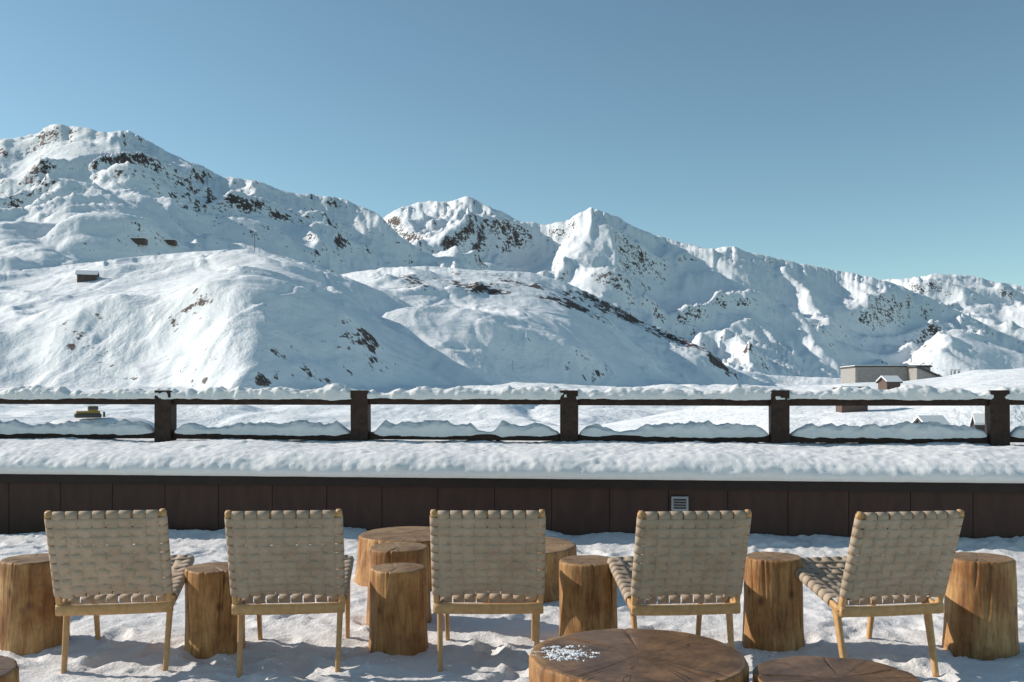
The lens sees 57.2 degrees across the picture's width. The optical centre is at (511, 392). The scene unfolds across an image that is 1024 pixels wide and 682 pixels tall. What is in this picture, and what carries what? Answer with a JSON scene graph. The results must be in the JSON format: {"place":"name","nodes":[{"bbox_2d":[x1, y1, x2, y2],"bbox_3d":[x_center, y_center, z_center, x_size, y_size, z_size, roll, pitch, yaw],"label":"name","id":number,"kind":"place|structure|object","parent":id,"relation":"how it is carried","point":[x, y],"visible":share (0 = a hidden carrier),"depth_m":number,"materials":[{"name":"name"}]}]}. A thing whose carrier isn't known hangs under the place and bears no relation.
{"place":"outdoors","nodes":[
{"label":"outdoors","id":0,"kind":"place"},
{"bbox_2d":[0,124,1023,439],"bbox_3d":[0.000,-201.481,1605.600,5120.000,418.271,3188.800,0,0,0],"label":"terrain","id":1,"kind":"structure","parent":0,"point":[312,292],"depth_m":670.73,"materials":[{"name":"white snow"}]},
{"bbox_2d":[75,270,98,282],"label":"mountain chalet","id":2,"kind":"object","parent":1,"relation":"on","point":[86,275],"visible":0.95,"depth_m":445.83,"materials":[{"name":"brown wood"}]},
{"bbox_2d":[49,416,153,426],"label":"snow mound","id":3,"kind":"object","parent":1,"relation":"on","point":[107,419],"visible":0.13,"depth_m":62.62,"materials":[{"name":"white snow"}]},
{"bbox_2d":[74,406,104,417],"bbox_3d":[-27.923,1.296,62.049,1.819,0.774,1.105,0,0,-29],"label":"snow groomer","id":4,"kind":"object","parent":3,"relation":"on","point":[92,412],"visible":1,"depth_m":61.73,"materials":[{"name":"yellow paint"}]},
{"bbox_2d":[130,237,147,244],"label":"mountain restaurant","id":5,"kind":"structure","parent":1,"relation":"on","point":[141,240],"depth_m":762.58,"materials":[{"name":"brown wood"}]},
{"bbox_2d":[163,238,176,245],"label":"mountain restaurant","id":6,"kind":"structure","parent":1,"relation":"on","point":[171,241],"depth_m":806.05,"materials":[{"name":"brown wood"}]},
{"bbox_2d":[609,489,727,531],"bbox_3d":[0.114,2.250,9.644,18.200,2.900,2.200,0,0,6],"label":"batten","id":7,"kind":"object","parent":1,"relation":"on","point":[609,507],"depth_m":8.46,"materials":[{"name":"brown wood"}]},
{"bbox_2d":[0,383,1023,445],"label":"timber fence","id":8,"kind":"object","parent":7,"relation":"on","point":[779,402],"visible":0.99,"depth_m":9.72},
{"bbox_2d":[0,483,1023,538],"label":"panels","id":9,"kind":"object","parent":7,"relation":"attached to","point":[24,507],"visible":0.42,"depth_m":8.51,"materials":[{"name":"brown wood"}]},
{"bbox_2d":[671,496,687,510],"bbox_3d":[1.490,0.990,8.330,0.150,0.130,0.041,0,0,6],"label":"wall vent","id":10,"kind":"object","parent":9,"relation":"attached to","point":[679,503],"depth_m":8.32,"materials":[{"name":"metal"}]},
{"bbox_2d":[0,474,1023,492],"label":"cap board","id":11,"kind":"object","parent":7,"relation":"on","point":[574,483],"visible":0.75,"depth_m":8.45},
{"bbox_2d":[0,437,1023,482],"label":"snow bank","id":12,"kind":"structure","parent":11,"relation":"on","point":[952,462],"depth_m":8.62,"materials":[{"name":"white snow"}]},
{"bbox_2d":[833,386,870,412],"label":"snowy shed","id":13,"kind":"structure","parent":1,"relation":"on","point":[842,409],"depth_m":79.25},
{"bbox_2d":[841,367,930,383],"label":"walls","id":14,"kind":"structure","parent":1,"relation":"on","point":[854,375],"depth_m":125.36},
{"bbox_2d":[866,369,900,381],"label":"cladding ribs","id":15,"kind":"object","parent":14,"relation":"attached to","point":[878,374],"visible":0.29,"depth_m":125.21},
{"bbox_2d":[839,366,932,368],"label":"roof","id":16,"kind":"structure","parent":14,"relation":"on","point":[880,366],"depth_m":125.03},
{"bbox_2d":[876,376,902,389],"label":"hut","id":17,"kind":"object","parent":1,"relation":"on","point":[887,382],"visible":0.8,"depth_m":99.33,"materials":[{"name":"brown wood"}]},
{"bbox_2d":[906,366,942,380],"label":"lean to shed","id":18,"kind":"object","parent":1,"relation":"on","point":[916,372],"visible":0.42,"depth_m":122.00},
{"bbox_2d":[911,415,950,424],"bbox_3d":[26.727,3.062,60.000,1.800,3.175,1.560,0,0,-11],"label":"buried cabin","id":19,"kind":"object","parent":1,"relation":"on","point":[941,419],"visible":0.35,"depth_m":59.73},
{"bbox_2d":[970,413,984,431],"bbox_3d":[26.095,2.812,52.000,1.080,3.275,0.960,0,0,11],"label":"buried cabin","id":20,"kind":"object","parent":1,"relation":"on","point":[977,421],"visible":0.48,"depth_m":51.76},
{"bbox_2d":[0,526,1023,681],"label":"snowy ground","id":21,"kind":"structure","parent":0,"point":[302,648],"depth_m":5.12,"materials":[{"name":"white snow"}]},
{"bbox_2d":[0,655,19,681],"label":"log table","id":22,"kind":"object","parent":21,"relation":"on","point":[9,669],"visible":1,"depth_m":3.33,"materials":[{"name":"brown wood"}]},
{"bbox_2d":[0,553,69,655],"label":"log stool","id":23,"kind":"object","parent":21,"relation":"on","point":[31,622],"visible":0.77,"depth_m":4.91,"materials":[{"name":"brown wood"}]},
{"bbox_2d":[44,508,194,673],"bbox_3d":[-1.963,0.970,4.776,0.547,0.838,0.805,0,0,-9],"label":"webbed lounge chair","id":24,"kind":"object","parent":21,"relation":"on","point":[113,564],"visible":0.99,"depth_m":4.46,"materials":[{"name":"beige fabric"}]},
{"bbox_2d":[184,562,244,658],"bbox_3d":[-1.577,1.168,4.990,0.309,0.484,0.311,0,0,33],"label":"log stool","id":25,"kind":"object","parent":21,"relation":"on","point":[211,624],"visible":0.67,"depth_m":4.85,"materials":[{"name":"brown wood"}]},
{"bbox_2d":[224,509,353,677],"bbox_3d":[-1.106,0.970,4.781,0.547,0.838,0.805,0,0,-6],"label":"webbed lounge chair","id":26,"kind":"object","parent":21,"relation":"on","point":[284,567],"visible":1,"depth_m":4.46,"materials":[{"name":"beige fabric"}]},
{"bbox_2d":[354,526,438,590],"bbox_3d":[-0.736,1.219,6.853,0.832,0.382,0.829,0,0,-44],"label":"log table","id":27,"kind":"object","parent":21,"relation":"on","point":[415,534],"visible":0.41,"depth_m":6.65,"materials":[{"name":"brown wood"}]},
{"bbox_2d":[368,563,427,655],"bbox_3d":[-0.606,1.170,5.003,0.314,0.479,0.322,0,0,29],"label":"log stool","id":28,"kind":"object","parent":21,"relation":"on","point":[398,613],"visible":0.97,"depth_m":4.87,"materials":[{"name":"brown wood"}]},
{"bbox_2d":[366,542,431,625],"bbox_3d":[-0.675,1.164,5.599,0.391,0.492,0.392,0,0,0],"label":"log stool","id":29,"kind":"object","parent":21,"relation":"on","point":[399,552],"visible":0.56,"depth_m":5.51,"materials":[{"name":"brown wood"}]},
{"bbox_2d":[430,509,545,671],"bbox_3d":[-0.116,0.970,4.788,0.547,0.838,0.805,0,0,0],"label":"webbed lounge chair","id":30,"kind":"object","parent":21,"relation":"on","point":[506,562],"visible":1,"depth_m":4.46,"materials":[{"name":"beige fabric"}]},
{"bbox_2d":[452,536,576,602],"bbox_3d":[0.018,1.224,6.421,0.907,0.372,0.914,0,0,-14],"label":"log table","id":31,"kind":"object","parent":21,"relation":"on","point":[557,550],"visible":0.19,"depth_m":6.10,"materials":[{"name":"brown wood"}]},
{"bbox_2d":[559,555,617,635],"bbox_3d":[0.419,1.167,5.181,0.331,0.487,0.331,0,0,-8],"label":"log stool","id":32,"kind":"object","parent":21,"relation":"on","point":[585,592],"visible":0.79,"depth_m":5.04,"materials":[{"name":"brown wood"}]},
{"bbox_2d":[524,628,748,681],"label":"log table","id":33,"kind":"object","parent":21,"relation":"on","point":[627,655],"visible":1,"depth_m":3.40,"materials":[{"name":"brown wood"}]},
{"bbox_2d":[607,509,751,647],"bbox_3d":[0.821,0.970,4.764,0.547,0.838,0.806,0,0,-5],"label":"webbed lounge chair","id":34,"kind":"object","parent":21,"relation":"on","point":[706,565],"visible":0.98,"depth_m":4.44,"materials":[{"name":"beige fabric"}]},
{"bbox_2d":[742,552,804,651],"bbox_3d":[1.407,1.146,5.061,0.329,0.529,0.334,0,0,-6],"label":"log stool","id":35,"kind":"object","parent":21,"relation":"on","point":[773,606],"visible":0.92,"depth_m":4.92,"materials":[{"name":"brown wood"}]},
{"bbox_2d":[753,656,921,681],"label":"log table","id":36,"kind":"object","parent":21,"relation":"on","point":[808,669],"visible":1,"depth_m":3.33,"materials":[{"name":"brown wood"}]},
{"bbox_2d":[796,509,963,676],"bbox_3d":[1.794,0.970,4.748,0.547,0.838,0.805,0,0,-9],"label":"webbed lounge chair","id":37,"kind":"object","parent":21,"relation":"on","point":[898,564],"visible":0.97,"depth_m":4.45,"materials":[{"name":"beige fabric"}]},
{"bbox_2d":[942,552,1019,660],"bbox_3d":[2.492,1.143,4.998,0.368,0.535,0.363,0,0,11],"label":"log stool","id":38,"kind":"object","parent":21,"relation":"on","point":[980,621],"visible":0.9,"depth_m":4.86,"materials":[{"name":"brown wood"}]},
{"bbox_2d":[0,0,1023,285],"label":"sky","id":39,"kind":"structure","parent":0,"point":[877,139],"materials":[{"name":"blue"}]},
{"bbox_2d":[843,365,930,366],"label":"roof snow","id":40,"kind":"structure","parent":0,"point":[888,365],"depth_m":124.98,"materials":[{"name":"white snow"}]}
]}

